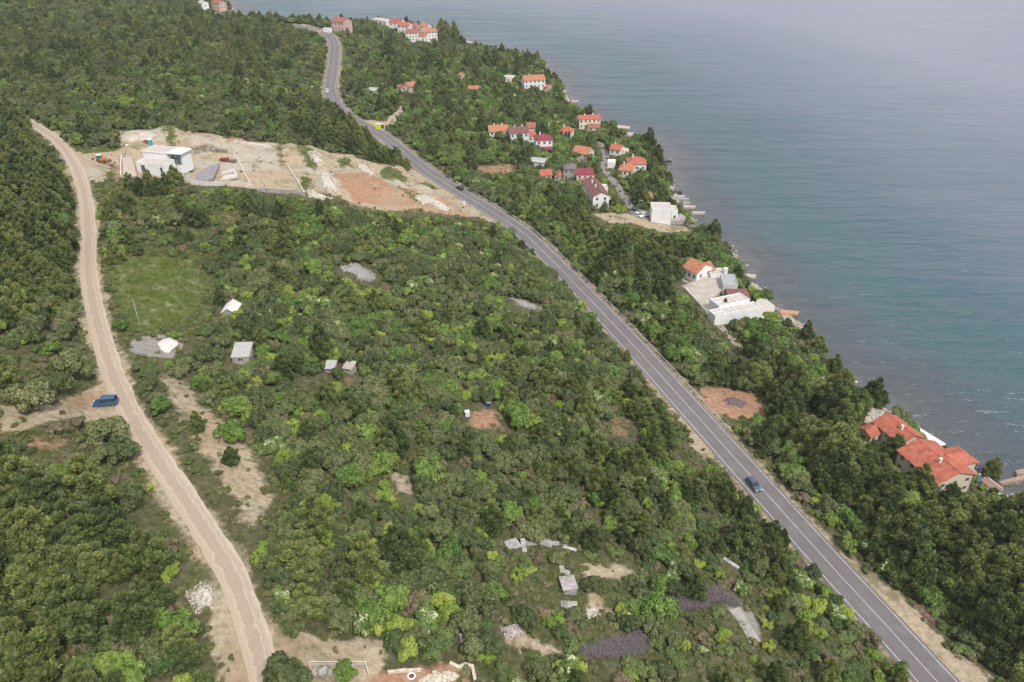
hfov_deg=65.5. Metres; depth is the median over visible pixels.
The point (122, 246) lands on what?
spring bush
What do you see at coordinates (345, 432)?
holm oak
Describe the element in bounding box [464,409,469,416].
water tank
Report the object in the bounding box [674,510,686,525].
mastic bush
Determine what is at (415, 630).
holm oak
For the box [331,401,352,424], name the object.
holm oak
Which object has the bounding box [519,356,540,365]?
broadleaf tree
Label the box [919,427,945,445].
terrace
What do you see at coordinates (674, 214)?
annex
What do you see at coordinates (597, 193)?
apartment house
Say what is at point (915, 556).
pine tree
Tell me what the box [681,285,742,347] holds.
access lane
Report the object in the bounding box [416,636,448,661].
mastic bush
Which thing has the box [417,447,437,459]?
mastic bush
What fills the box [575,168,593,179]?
house
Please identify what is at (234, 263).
dry bush
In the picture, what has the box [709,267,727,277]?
flat house
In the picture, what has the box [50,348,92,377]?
holm oak
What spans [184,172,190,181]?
staircase
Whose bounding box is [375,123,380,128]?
recycling container
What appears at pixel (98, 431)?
holm oak
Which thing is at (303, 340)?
broadleaf tree
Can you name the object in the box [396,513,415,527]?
holm oak
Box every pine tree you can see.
[0,144,20,167]
[0,174,9,192]
[0,222,5,243]
[0,222,23,244]
[0,241,20,264]
[0,266,23,285]
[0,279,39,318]
[0,302,13,321]
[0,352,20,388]
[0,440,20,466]
[0,454,55,501]
[0,455,23,486]
[0,485,14,512]
[0,489,58,539]
[0,539,32,576]
[0,574,11,603]
[0,603,35,634]
[4,150,22,176]
[8,239,26,251]
[11,467,69,510]
[12,211,24,225]
[13,158,36,193]
[16,277,40,296]
[18,241,49,270]
[20,208,38,220]
[21,172,36,190]
[21,221,36,241]
[22,256,39,276]
[23,200,39,212]
[25,293,41,308]
[26,215,37,230]
[29,236,56,262]
[29,303,51,326]
[31,260,40,276]
[32,165,42,177]
[33,262,65,292]
[34,203,77,252]
[35,228,49,243]
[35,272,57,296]
[35,619,63,655]
[36,572,73,608]
[38,528,66,559]
[41,169,67,196]
[41,224,65,243]
[41,535,107,585]
[43,188,64,212]
[43,189,70,212]
[45,230,69,259]
[46,261,71,286]
[49,499,99,540]
[59,453,119,501]
[66,230,78,247]
[70,543,111,589]
[87,493,127,538]
[94,513,130,548]
[101,549,132,585]
[106,588,155,651]
[123,172,138,190]
[126,578,160,609]
[129,527,174,581]
[134,177,143,196]
[141,168,156,183]
[148,581,177,609]
[150,176,167,194]
[159,171,172,191]
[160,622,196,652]
[165,164,184,186]
[171,637,202,674]
[186,410,207,434]
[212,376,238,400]
[220,445,240,466]
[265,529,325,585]
[270,353,295,382]
[271,233,295,261]
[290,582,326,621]
[294,493,334,538]
[297,418,317,441]
[297,447,321,474]
[307,322,333,360]
[320,381,340,409]
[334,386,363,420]
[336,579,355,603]
[337,284,365,312]
[341,531,388,584]
[348,499,376,525]
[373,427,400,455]
[374,524,425,573]
[384,419,411,460]
[387,364,412,401]
[390,377,413,401]
[411,310,435,341]
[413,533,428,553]
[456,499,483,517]
[478,502,507,538]
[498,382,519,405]
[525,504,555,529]
[526,143,536,156]
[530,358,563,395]
[542,436,554,461]
[561,372,582,393]
[561,451,583,482]
[573,371,587,393]
[580,523,603,553]
[583,463,606,492]
[584,235,604,257]
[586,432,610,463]
[589,248,613,281]
[598,479,619,507]
[600,240,622,265]
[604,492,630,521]
[621,349,631,361]
[621,443,649,476]
[637,406,662,429]
[652,237,677,264]
[653,273,675,302]
[659,497,675,517]
[676,542,692,561]
[683,572,708,601]
[685,480,707,504]
[693,528,711,555]
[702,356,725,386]
[706,476,723,508]
[716,478,740,515]
[725,515,763,560]
[730,357,743,385]
[733,495,760,520]
[738,358,758,392]
[739,332,767,359]
[743,360,773,392]
[752,417,781,448]
[760,522,785,546]
[760,542,787,562]
[763,395,784,417]
[765,363,806,402]
[770,555,795,577]
[771,374,787,402]
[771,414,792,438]
[776,396,797,421]
[779,617,813,653]
[780,528,790,546]
[781,363,812,407]
[784,389,805,418]
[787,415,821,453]
[797,370,810,389]
[806,421,866,474]
[806,427,835,457]
[808,441,857,497]
[813,377,854,419]
[814,419,826,428]
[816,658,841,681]
[818,373,851,399]
[819,407,838,420]
[820,401,859,436]
[823,398,858,428]
[825,479,837,492]
[829,482,853,503]
[834,487,854,510]
[842,468,860,499]
[848,393,865,426]
[851,495,874,514]
[853,449,883,481]
[854,498,876,525]
[858,471,869,488]
[862,376,889,408]
[862,537,887,563]
[864,471,893,502]
[865,479,896,494]
[867,489,878,509]
[867,499,926,562]
[868,524,894,562]
[869,451,882,466]
[871,506,885,525]
[873,498,898,513]
[876,453,894,478]
[878,555,900,580]
[882,433,905,463]
[888,527,940,589]
[891,473,898,484]
[891,488,904,505]
[892,480,908,497]
[896,502,927,534]
[897,474,909,488]
[902,562,939,601]
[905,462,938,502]
[921,512,934,532]
[923,497,947,506]
[923,506,952,531]
[924,500,943,527]
[930,529,954,550]
[933,501,971,538]
[933,556,950,589]
[936,540,964,566]
[938,483,963,506]
[938,551,957,573]
[938,563,953,577]
[946,492,992,527]
[947,581,980,614]
[950,525,978,548]
[950,545,991,584]
[952,520,967,537]
[952,564,977,586]
[957,543,991,571]
[960,598,1017,672]
[964,541,991,552]
[970,591,1022,643]
[971,589,1002,610]
[972,508,1012,545]
[974,526,996,548]
[977,575,1014,599]
[979,512,1023,543]
[981,551,1004,589]
[982,457,1002,478]
[986,508,997,514]
[988,495,1012,506]
[989,495,1023,530]
[990,528,1020,549]
[994,543,1023,592]
[995,498,1023,517]
[997,592,1023,641]
[1002,538,1023,587]
[1005,646,1023,672]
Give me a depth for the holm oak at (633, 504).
159.97 m
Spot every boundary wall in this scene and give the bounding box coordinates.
[236,156,251,187]
[287,165,305,194]
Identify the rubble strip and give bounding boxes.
[185,582,216,613]
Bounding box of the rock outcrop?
[865,408,884,420]
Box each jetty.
[617,125,629,129]
[675,198,688,200]
[683,205,695,208]
[692,211,704,214]
[746,274,755,278]
[780,309,798,315]
[998,475,1023,485]
[1014,468,1023,476]
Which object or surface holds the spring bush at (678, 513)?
on the ground at (308, 646)
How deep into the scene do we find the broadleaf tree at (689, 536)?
154.17 m
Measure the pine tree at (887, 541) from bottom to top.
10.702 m
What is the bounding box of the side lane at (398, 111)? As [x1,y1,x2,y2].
[384,105,402,126]
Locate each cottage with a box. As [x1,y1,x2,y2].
[402,80,414,91]
[468,85,481,90]
[538,169,552,177]
[560,124,574,137]
[572,145,593,159]
[609,142,624,155]
[618,161,635,176]
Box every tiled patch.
[312,668,316,675]
[319,666,326,675]
[328,668,332,675]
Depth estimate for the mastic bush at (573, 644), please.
124.33 m
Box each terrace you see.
[650,214,685,224]
[756,296,774,321]
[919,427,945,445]
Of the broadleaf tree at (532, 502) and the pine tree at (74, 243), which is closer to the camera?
the broadleaf tree at (532, 502)
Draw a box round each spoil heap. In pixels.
[122,130,165,141]
[316,172,337,195]
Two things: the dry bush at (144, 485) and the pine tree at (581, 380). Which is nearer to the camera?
the dry bush at (144, 485)
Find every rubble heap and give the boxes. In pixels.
[500,624,526,638]
[582,606,600,618]
[722,397,747,407]
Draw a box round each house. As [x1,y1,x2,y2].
[198,0,208,9]
[211,0,226,11]
[331,16,352,32]
[372,18,389,25]
[388,17,404,31]
[397,21,412,32]
[405,27,418,41]
[412,23,419,28]
[419,27,437,41]
[420,22,431,28]
[487,123,508,137]
[504,75,515,81]
[508,124,528,142]
[522,74,545,89]
[524,122,535,130]
[563,163,576,179]
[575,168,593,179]
[576,113,600,129]
[582,176,610,208]
[649,202,671,224]
[682,257,713,281]
[704,261,715,271]
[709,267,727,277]
[719,274,737,295]
[872,412,926,443]
[894,438,979,498]
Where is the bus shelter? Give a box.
[323,27,331,32]
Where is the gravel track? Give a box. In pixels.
[31,119,274,681]
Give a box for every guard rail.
[337,58,355,114]
[420,156,732,434]
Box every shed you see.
[230,342,253,364]
[323,360,337,373]
[342,360,356,374]
[368,87,377,95]
[530,157,548,166]
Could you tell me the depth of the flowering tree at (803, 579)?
152.79 m
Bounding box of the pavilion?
[725,289,750,299]
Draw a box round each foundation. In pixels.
[220,173,237,179]
[221,169,234,173]
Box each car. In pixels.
[91,394,118,407]
[631,207,640,212]
[634,212,642,217]
[641,212,649,215]
[745,476,761,491]
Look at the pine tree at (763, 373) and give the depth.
216.09 m
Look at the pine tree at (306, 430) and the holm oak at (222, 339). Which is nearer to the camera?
the pine tree at (306, 430)
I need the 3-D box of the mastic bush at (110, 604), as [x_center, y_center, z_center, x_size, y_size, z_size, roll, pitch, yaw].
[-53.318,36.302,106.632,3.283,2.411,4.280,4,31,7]
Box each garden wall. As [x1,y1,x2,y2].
[120,154,122,177]
[682,279,697,287]
[684,288,707,313]
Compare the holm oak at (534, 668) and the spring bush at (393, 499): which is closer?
the holm oak at (534, 668)
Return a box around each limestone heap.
[339,263,375,281]
[506,296,541,309]
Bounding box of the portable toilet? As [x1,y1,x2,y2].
[147,138,152,144]
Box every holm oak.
[0,377,57,411]
[4,440,27,450]
[16,312,45,327]
[16,318,46,342]
[27,276,38,286]
[29,608,44,627]
[34,294,50,308]
[47,370,72,395]
[48,318,66,333]
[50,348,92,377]
[53,319,76,341]
[55,310,77,324]
[56,301,84,314]
[65,495,73,502]
[67,492,101,514]
[84,415,130,446]
[85,444,107,464]
[100,434,142,464]
[110,480,144,510]
[120,519,136,542]
[133,372,158,393]
[172,357,193,370]
[196,387,219,404]
[199,378,218,389]
[200,364,228,376]
[207,346,225,360]
[208,330,232,347]
[222,388,252,400]
[227,371,248,387]
[231,318,252,335]
[235,311,256,327]
[245,275,272,290]
[246,409,265,427]
[248,387,257,401]
[250,386,274,413]
[252,303,275,316]
[252,426,275,445]
[253,421,275,433]
[257,545,276,569]
[261,536,274,548]
[261,650,313,681]
[262,520,291,543]
[263,293,279,303]
[263,408,283,425]
[263,563,298,588]
[266,399,295,414]
[271,581,295,591]
[272,301,289,313]
[273,423,292,443]
[274,377,297,392]
[275,461,297,477]
[276,346,301,359]
[279,343,307,352]
[280,536,293,542]
[283,385,307,400]
[283,393,313,413]
[283,491,307,509]
[286,315,306,333]
[287,439,315,453]
[287,452,319,469]
[288,351,303,360]
[293,519,305,528]
[294,479,318,490]
[296,315,313,319]
[297,479,315,493]
[302,317,316,332]
[302,330,327,337]
[304,468,324,482]
[307,306,324,322]
[310,434,338,449]
[314,447,341,465]
[319,322,338,333]
[319,547,336,568]
[320,307,341,320]
[320,318,335,325]
[321,591,340,610]
[322,455,346,474]
[322,478,344,501]
[323,601,355,633]
[326,525,344,539]
[327,560,351,582]
[330,326,352,340]
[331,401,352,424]
[331,536,350,560]
[333,424,359,445]
[334,450,354,464]
[342,458,364,466]
[346,392,368,408]
[349,334,374,351]
[349,438,376,454]
[349,518,370,534]
[350,446,370,456]
[351,560,391,583]
[353,453,372,475]
[354,413,380,426]
[355,384,371,394]
[356,350,384,368]
[356,497,380,509]
[357,584,379,600]
[362,374,381,384]
[362,392,385,406]
[364,380,388,393]
[370,524,387,538]
[371,359,395,375]
[371,392,389,409]
[374,347,390,359]
[375,414,386,428]
[376,505,400,523]
[377,372,390,384]
[378,575,414,596]
[379,323,395,334]
[384,370,393,385]
[386,362,417,375]
[390,333,410,344]
[390,353,411,365]
[396,332,416,343]
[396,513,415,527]
[397,400,414,418]
[400,427,413,444]
[401,624,428,639]
[405,322,415,334]
[405,566,437,590]
[407,372,423,384]
[411,474,439,493]
[412,353,431,363]
[417,557,437,568]
[418,486,448,505]
[418,505,439,519]
[419,563,444,584]
[420,516,451,541]
[422,380,436,398]
[428,427,445,446]
[432,384,442,399]
[434,411,454,424]
[438,391,459,401]
[438,472,451,479]
[438,498,477,517]
[442,473,471,499]
[442,475,475,496]
[445,576,464,590]
[448,601,481,638]
[452,509,479,535]
[454,530,488,548]
[456,581,499,615]
[460,633,484,660]
[462,483,482,503]
[472,628,499,655]
[474,429,495,445]
[477,487,487,501]
[479,479,495,500]
[481,441,500,460]
[484,571,500,583]
[493,130,505,141]
[493,450,519,473]
[496,481,516,500]
[505,395,519,403]
[508,376,531,389]
[511,434,528,446]
[513,449,533,469]
[515,518,544,543]
[517,608,538,633]
[518,390,533,400]
[519,443,536,464]
[520,360,530,369]
[521,479,537,494]
[523,398,539,406]
[524,340,543,350]
[524,658,546,681]
[528,358,538,370]
[529,442,551,466]
[532,477,549,494]
[537,493,551,514]
[540,411,559,430]
[540,518,550,536]
[543,492,565,515]
[543,517,564,531]
[550,462,568,480]
[550,482,578,499]
[552,443,569,460]
[555,367,571,372]
[556,371,566,384]
[556,386,580,401]
[561,420,581,438]
[563,439,586,452]
[570,413,589,432]
[574,362,595,376]
[580,575,601,592]
[585,382,592,392]
[587,380,595,390]
[588,427,607,443]
[591,398,610,416]
[608,377,619,390]
[610,376,624,385]
[616,614,643,632]
[627,497,639,514]
[628,536,656,561]
[630,511,650,525]
[633,587,648,597]
[641,464,669,479]
[643,483,659,499]
[643,611,669,640]
[646,472,664,491]
[651,397,666,406]
[651,510,665,527]
[651,659,672,681]
[662,579,685,598]
[666,554,690,570]
[672,499,690,513]
[676,561,700,579]
[742,421,766,434]
[750,557,768,578]
[752,517,763,527]
[757,543,772,558]
[763,438,780,455]
[782,472,809,489]
[783,591,806,612]
[797,481,816,496]
[807,563,822,580]
[816,493,839,512]
[828,594,843,606]
[846,619,867,638]
[947,626,970,640]
[958,630,988,659]
[993,662,1008,676]
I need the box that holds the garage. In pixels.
[607,159,615,168]
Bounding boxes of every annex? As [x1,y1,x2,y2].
[397,84,402,91]
[418,33,426,41]
[529,131,536,141]
[543,84,550,91]
[587,123,599,130]
[671,205,677,217]
[859,422,882,442]
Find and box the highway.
[293,24,960,681]
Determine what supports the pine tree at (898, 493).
on the ground at (308, 646)
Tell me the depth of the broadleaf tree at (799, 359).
231.84 m
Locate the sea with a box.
[221,0,1023,495]
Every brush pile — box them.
[190,143,228,154]
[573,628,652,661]
[671,584,742,611]
[912,604,945,624]
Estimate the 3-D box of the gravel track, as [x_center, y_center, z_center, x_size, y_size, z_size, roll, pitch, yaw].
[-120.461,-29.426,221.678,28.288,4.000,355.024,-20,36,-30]
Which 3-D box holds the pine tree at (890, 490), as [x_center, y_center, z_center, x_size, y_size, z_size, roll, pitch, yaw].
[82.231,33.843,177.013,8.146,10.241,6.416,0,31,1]
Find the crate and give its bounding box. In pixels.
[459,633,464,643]
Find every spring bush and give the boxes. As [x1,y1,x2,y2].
[19,334,41,343]
[49,304,60,313]
[65,489,72,497]
[95,211,101,219]
[101,247,107,257]
[118,244,125,252]
[142,481,153,490]
[199,242,209,247]
[229,309,243,319]
[237,368,248,375]
[239,409,250,420]
[240,291,252,297]
[242,253,255,258]
[243,263,250,270]
[247,383,258,387]
[250,540,267,565]
[265,352,277,359]
[273,449,289,463]
[281,284,292,291]
[284,418,299,426]
[284,448,299,460]
[287,404,304,416]
[288,308,295,315]
[290,423,299,434]
[298,287,318,297]
[310,409,327,418]
[314,268,321,276]
[316,528,332,543]
[320,493,331,505]
[324,537,338,549]
[329,339,336,345]
[330,381,342,391]
[331,502,341,507]
[341,277,353,283]
[341,442,359,452]
[363,287,373,293]
[368,575,383,589]
[370,538,376,543]
[371,613,389,636]
[374,330,386,337]
[374,483,393,501]
[377,522,395,538]
[378,478,389,486]
[381,493,396,502]
[397,635,417,662]
[403,287,411,295]
[404,618,414,630]
[411,362,422,371]
[422,538,435,556]
[424,336,435,341]
[429,591,455,606]
[435,603,462,622]
[440,607,456,625]
[451,325,464,332]
[454,337,464,346]
[460,390,471,401]
[467,342,477,350]
[473,526,487,537]
[474,469,486,476]
[475,651,495,663]
[486,550,498,559]
[488,353,501,360]
[495,434,507,444]
[499,402,506,412]
[509,263,514,270]
[513,563,524,573]
[517,471,526,478]
[521,566,537,576]
[540,615,557,627]
[549,610,565,623]
[552,460,563,466]
[552,670,558,678]
[554,399,564,407]
[556,317,566,327]
[596,455,607,462]
[598,498,605,506]
[614,602,628,612]
[616,447,629,453]
[622,663,638,681]
[623,398,634,407]
[626,525,634,532]
[634,474,646,484]
[639,428,646,433]
[641,497,652,508]
[644,663,654,673]
[670,480,682,490]
[673,510,684,521]
[680,639,690,650]
[684,512,695,526]
[690,364,701,371]
[693,558,705,568]
[713,566,725,578]
[713,630,725,642]
[719,627,732,637]
[734,423,742,432]
[753,503,762,510]
[760,618,773,629]
[762,639,775,652]
[782,586,789,595]
[794,608,813,619]
[796,593,811,607]
[803,619,813,630]
[804,580,815,590]
[808,493,823,504]
[811,598,827,617]
[812,627,827,638]
[820,587,839,599]
[822,509,840,527]
[839,604,855,620]
[865,648,882,661]
[873,667,884,681]
[883,662,892,674]
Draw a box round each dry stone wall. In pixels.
[387,668,420,673]
[449,661,476,681]
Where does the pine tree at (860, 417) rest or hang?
on the ground at (308, 646)
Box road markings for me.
[296,24,956,681]
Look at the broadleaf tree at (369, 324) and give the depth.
198.36 m
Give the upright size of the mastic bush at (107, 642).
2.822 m
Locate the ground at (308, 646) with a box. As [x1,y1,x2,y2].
[0,0,1008,681]
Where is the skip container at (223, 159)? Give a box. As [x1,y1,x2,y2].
[219,157,228,161]
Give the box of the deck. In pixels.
[981,476,1003,491]
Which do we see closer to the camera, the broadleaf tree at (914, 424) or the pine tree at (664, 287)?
the broadleaf tree at (914, 424)
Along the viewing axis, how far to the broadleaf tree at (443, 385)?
180.11 m
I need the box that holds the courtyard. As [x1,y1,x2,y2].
[684,277,721,310]
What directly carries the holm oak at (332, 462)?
on the ground at (308, 646)
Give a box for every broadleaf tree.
[0,166,10,174]
[1,287,30,302]
[5,183,19,191]
[37,342,61,355]
[38,291,54,298]
[45,461,78,476]
[57,212,71,222]
[68,133,84,144]
[105,225,124,240]
[110,318,127,330]
[148,395,171,415]
[166,330,182,338]
[192,372,211,381]
[212,418,245,442]
[220,395,252,415]
[237,256,252,267]
[255,342,269,358]
[261,328,274,338]
[264,369,282,383]
[275,294,305,307]
[275,315,292,328]
[282,195,294,201]
[292,211,313,221]
[293,199,303,206]
[296,335,310,351]
[301,326,313,336]
[302,228,317,236]
[302,304,316,314]
[303,216,320,223]
[303,258,321,273]
[305,206,317,215]
[311,223,322,229]
[317,234,337,243]
[320,269,333,282]
[322,347,341,359]
[323,207,343,215]
[333,658,358,681]
[346,226,362,235]
[346,514,354,523]
[349,314,368,330]
[351,329,362,336]
[353,594,387,624]
[354,422,378,440]
[356,317,377,329]
[361,224,373,231]
[364,312,377,320]
[365,457,383,481]
[371,447,397,472]
[375,309,394,321]
[385,345,406,361]
[386,392,395,406]
[388,320,410,333]
[390,404,403,416]
[396,235,413,244]
[406,234,415,238]
[409,528,415,536]
[412,456,444,481]
[413,521,430,535]
[422,372,439,384]
[431,228,442,237]
[434,324,450,335]
[434,548,449,567]
[437,381,449,391]
[439,532,461,561]
[442,419,453,433]
[445,379,461,394]
[454,328,475,342]
[464,345,474,354]
[465,368,491,379]
[468,327,475,336]
[477,474,497,492]
[481,274,500,284]
[481,278,500,291]
[481,315,500,323]
[482,294,493,301]
[485,378,507,400]
[485,580,508,599]
[486,297,505,310]
[495,318,517,331]
[501,500,522,525]
[504,398,527,415]
[508,406,532,428]
[511,338,524,351]
[514,311,528,315]
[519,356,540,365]
[519,408,544,428]
[523,495,540,515]
[534,277,545,285]
[548,350,563,360]
[560,227,570,237]
[568,232,585,240]
[573,339,585,349]
[583,261,595,274]
[586,491,600,506]
[598,271,608,282]
[603,514,617,530]
[607,363,619,376]
[621,276,634,282]
[623,292,639,304]
[625,287,638,295]
[625,590,680,626]
[629,244,634,252]
[641,321,658,329]
[646,251,653,258]
[647,324,665,338]
[650,284,656,292]
[651,540,680,563]
[651,574,668,592]
[657,459,677,478]
[662,488,682,510]
[664,343,680,360]
[664,346,695,360]
[672,459,684,472]
[673,334,688,345]
[676,296,684,304]
[680,302,696,312]
[681,527,697,550]
[683,355,693,363]
[684,339,690,346]
[689,370,698,378]
[690,321,702,332]
[700,349,709,359]
[711,342,728,346]
[715,260,723,266]
[719,252,726,259]
[724,255,732,259]
[736,277,744,288]
[743,316,759,322]
[744,318,762,332]
[748,414,762,424]
[751,289,762,299]
[752,331,771,343]
[760,288,773,299]
[761,311,781,323]
[775,336,789,348]
[779,436,796,447]
[779,462,809,472]
[779,463,810,481]
[780,447,800,455]
[783,447,804,463]
[788,356,798,365]
[794,354,803,362]
[794,567,808,575]
[801,456,814,464]
[805,362,821,373]
[806,369,818,379]
[807,353,819,360]
[818,363,827,374]
[821,370,830,377]
[834,504,857,528]
[840,531,858,552]
[843,516,868,531]
[851,520,871,535]
[858,402,864,413]
[891,660,909,677]
[892,465,900,474]
[904,490,921,502]
[906,420,919,429]
[915,429,927,439]
[915,585,942,606]
[926,540,937,549]
[939,578,957,596]
[945,492,969,501]
[961,606,977,618]
[971,474,978,484]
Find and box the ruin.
[559,575,577,594]
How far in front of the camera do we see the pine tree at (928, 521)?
166.74 m
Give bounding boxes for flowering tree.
[150,214,161,222]
[166,194,174,199]
[241,77,249,83]
[257,309,272,315]
[262,435,284,449]
[273,588,292,610]
[299,500,305,506]
[306,294,317,300]
[308,240,316,245]
[315,298,331,306]
[334,320,346,325]
[352,613,374,637]
[406,280,417,292]
[413,603,439,636]
[414,275,430,283]
[434,254,444,259]
[456,243,462,248]
[457,371,465,378]
[467,320,476,327]
[479,251,491,256]
[506,678,523,681]
[543,338,556,346]
[556,426,564,435]
[556,653,581,681]
[572,301,584,313]
[591,389,611,404]
[617,610,641,618]
[640,316,648,327]
[654,470,668,488]
[661,300,676,306]
[665,569,679,579]
[668,561,678,570]
[683,345,701,356]
[697,645,708,652]
[733,578,747,596]
[792,568,812,587]
[824,603,847,621]
[859,539,874,552]
[876,548,893,571]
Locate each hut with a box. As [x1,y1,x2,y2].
[221,299,241,314]
[458,72,464,78]
[554,170,562,180]
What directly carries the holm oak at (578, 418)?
on the ground at (308, 646)
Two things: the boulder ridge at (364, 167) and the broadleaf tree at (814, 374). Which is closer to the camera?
the broadleaf tree at (814, 374)
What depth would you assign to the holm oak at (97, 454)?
131.41 m
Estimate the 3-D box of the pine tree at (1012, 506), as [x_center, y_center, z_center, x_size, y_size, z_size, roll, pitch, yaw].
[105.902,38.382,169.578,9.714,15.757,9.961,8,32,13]
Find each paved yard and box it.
[122,157,135,175]
[195,163,219,180]
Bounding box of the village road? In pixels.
[597,141,634,215]
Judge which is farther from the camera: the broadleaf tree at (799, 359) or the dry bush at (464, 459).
the broadleaf tree at (799, 359)
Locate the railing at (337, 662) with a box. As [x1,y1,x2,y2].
[308,661,368,674]
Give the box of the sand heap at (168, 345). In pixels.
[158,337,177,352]
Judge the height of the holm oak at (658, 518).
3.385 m
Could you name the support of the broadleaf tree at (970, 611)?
on the ground at (308, 646)
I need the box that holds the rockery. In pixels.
[417,670,459,681]
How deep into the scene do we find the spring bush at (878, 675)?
135.96 m
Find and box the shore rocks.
[546,65,1011,494]
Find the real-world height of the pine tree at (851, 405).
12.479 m
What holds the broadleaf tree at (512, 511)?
on the ground at (308, 646)
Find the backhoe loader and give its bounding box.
[91,154,111,162]
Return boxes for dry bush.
[35,363,47,369]
[43,420,70,433]
[49,355,57,360]
[58,451,76,462]
[64,415,85,429]
[77,642,96,651]
[102,607,112,624]
[106,475,119,486]
[122,215,129,219]
[133,219,144,225]
[137,483,147,491]
[163,537,177,552]
[167,599,185,612]
[178,243,187,251]
[204,130,215,133]
[207,227,218,234]
[223,295,237,304]
[226,260,237,268]
[245,431,253,445]
[252,382,262,386]
[257,359,274,373]
[269,339,279,348]
[275,530,291,544]
[280,413,289,420]
[299,409,312,418]
[337,506,346,517]
[368,491,380,502]
[375,519,385,526]
[382,285,390,290]
[427,271,438,277]
[444,622,460,635]
[457,456,470,466]
[471,218,479,222]
[474,292,481,297]
[489,610,500,621]
[510,521,520,532]
[514,515,525,522]
[526,469,537,478]
[531,550,544,564]
[537,667,549,680]
[538,608,554,620]
[542,299,550,303]
[564,616,577,633]
[568,504,584,514]
[572,497,586,505]
[577,530,584,539]
[581,513,592,518]
[608,404,618,413]
[623,310,630,316]
[650,337,656,345]
[650,559,660,570]
[655,675,672,681]
[672,525,688,542]
[694,630,712,646]
[718,584,728,589]
[725,576,734,587]
[745,644,755,653]
[758,587,767,595]
[784,667,803,677]
[794,554,806,569]
[796,491,813,504]
[818,621,829,636]
[822,651,838,661]
[853,640,861,647]
[861,628,882,645]
[962,652,977,662]
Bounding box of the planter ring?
[407,672,415,679]
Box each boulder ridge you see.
[230,140,275,147]
[307,150,324,165]
[307,189,333,199]
[357,162,374,177]
[411,191,455,211]
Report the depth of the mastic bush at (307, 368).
176.78 m
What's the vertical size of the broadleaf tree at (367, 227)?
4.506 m
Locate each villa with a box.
[136,145,193,175]
[533,132,552,152]
[625,154,646,171]
[707,301,760,324]
[708,293,749,309]
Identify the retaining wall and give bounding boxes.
[190,180,250,186]
[258,187,305,195]
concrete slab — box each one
[504,538,521,548]
[520,538,526,551]
[525,540,536,545]
[538,538,552,547]
[552,541,558,545]
[559,565,564,573]
[560,601,576,608]
[563,545,576,551]
[723,556,739,569]
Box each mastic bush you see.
[0,337,12,344]
[7,328,18,337]
[13,369,21,383]
[19,603,35,627]
[47,307,56,316]
[69,282,78,292]
[94,625,118,651]
[107,599,125,623]
[115,484,143,506]
[139,362,157,374]
[165,247,179,256]
[194,324,210,337]
[209,323,221,335]
[215,267,226,278]
[228,328,242,339]
[238,297,249,303]
[241,363,253,376]
[248,438,276,453]
[253,357,272,367]
[254,441,289,456]
[263,418,283,426]
[264,262,272,269]
[269,597,291,614]
[270,328,288,339]
[270,385,277,392]
[278,508,299,526]
[300,360,320,375]
[302,350,313,362]
[308,393,318,406]
[310,405,322,412]
[314,568,325,582]
[328,426,336,434]
[332,507,345,518]
[337,337,344,342]
[344,578,356,584]
[345,385,364,394]
[345,529,369,541]
[345,596,356,610]
[350,489,363,505]
[353,583,361,598]
[357,362,370,375]
[357,483,371,495]
[366,368,377,375]
[379,627,401,654]
[384,565,396,576]
[393,571,407,577]
[399,504,414,513]
[410,400,424,414]
[412,592,432,618]
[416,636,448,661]
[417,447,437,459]
[417,549,436,561]
[421,548,429,559]
[424,398,439,407]
[425,293,438,302]
[426,580,452,595]
[430,623,454,645]
[436,556,451,571]
[444,517,456,527]
[445,587,464,606]
[447,559,474,578]
[459,468,476,478]
[466,384,479,394]
[471,453,482,462]
[474,617,493,632]
[484,496,498,506]
[489,333,497,340]
[490,554,506,571]
[495,658,514,681]
[510,611,521,624]
[511,529,524,539]
[519,555,532,567]
[527,649,547,662]
[540,407,552,415]
[551,621,568,639]
[553,410,567,418]
[563,635,579,654]
[567,500,585,511]
[576,436,588,444]
[577,517,596,528]
[594,411,613,419]
[618,597,633,609]
[620,654,646,678]
[647,633,663,650]
[648,537,662,546]
[658,528,675,542]
[660,622,670,638]
[664,646,685,671]
[668,617,677,629]
[672,529,685,541]
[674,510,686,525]
[690,503,702,512]
[696,518,719,532]
[698,552,720,571]
[711,606,726,618]
[713,642,732,656]
[738,561,752,573]
[742,571,759,582]
[783,547,799,563]
[802,401,811,411]
[807,642,821,653]
[808,593,820,600]
[815,582,832,594]
[816,617,830,628]
[828,616,847,629]
[832,645,855,659]
[834,630,856,642]
[835,535,842,544]
[845,661,866,672]
[848,657,871,674]
[916,596,931,606]
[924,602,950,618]
[937,619,949,634]
[939,594,949,602]
[945,601,965,621]
[950,640,977,658]
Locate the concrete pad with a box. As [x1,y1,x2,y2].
[729,607,760,642]
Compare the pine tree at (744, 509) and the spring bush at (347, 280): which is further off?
the spring bush at (347, 280)

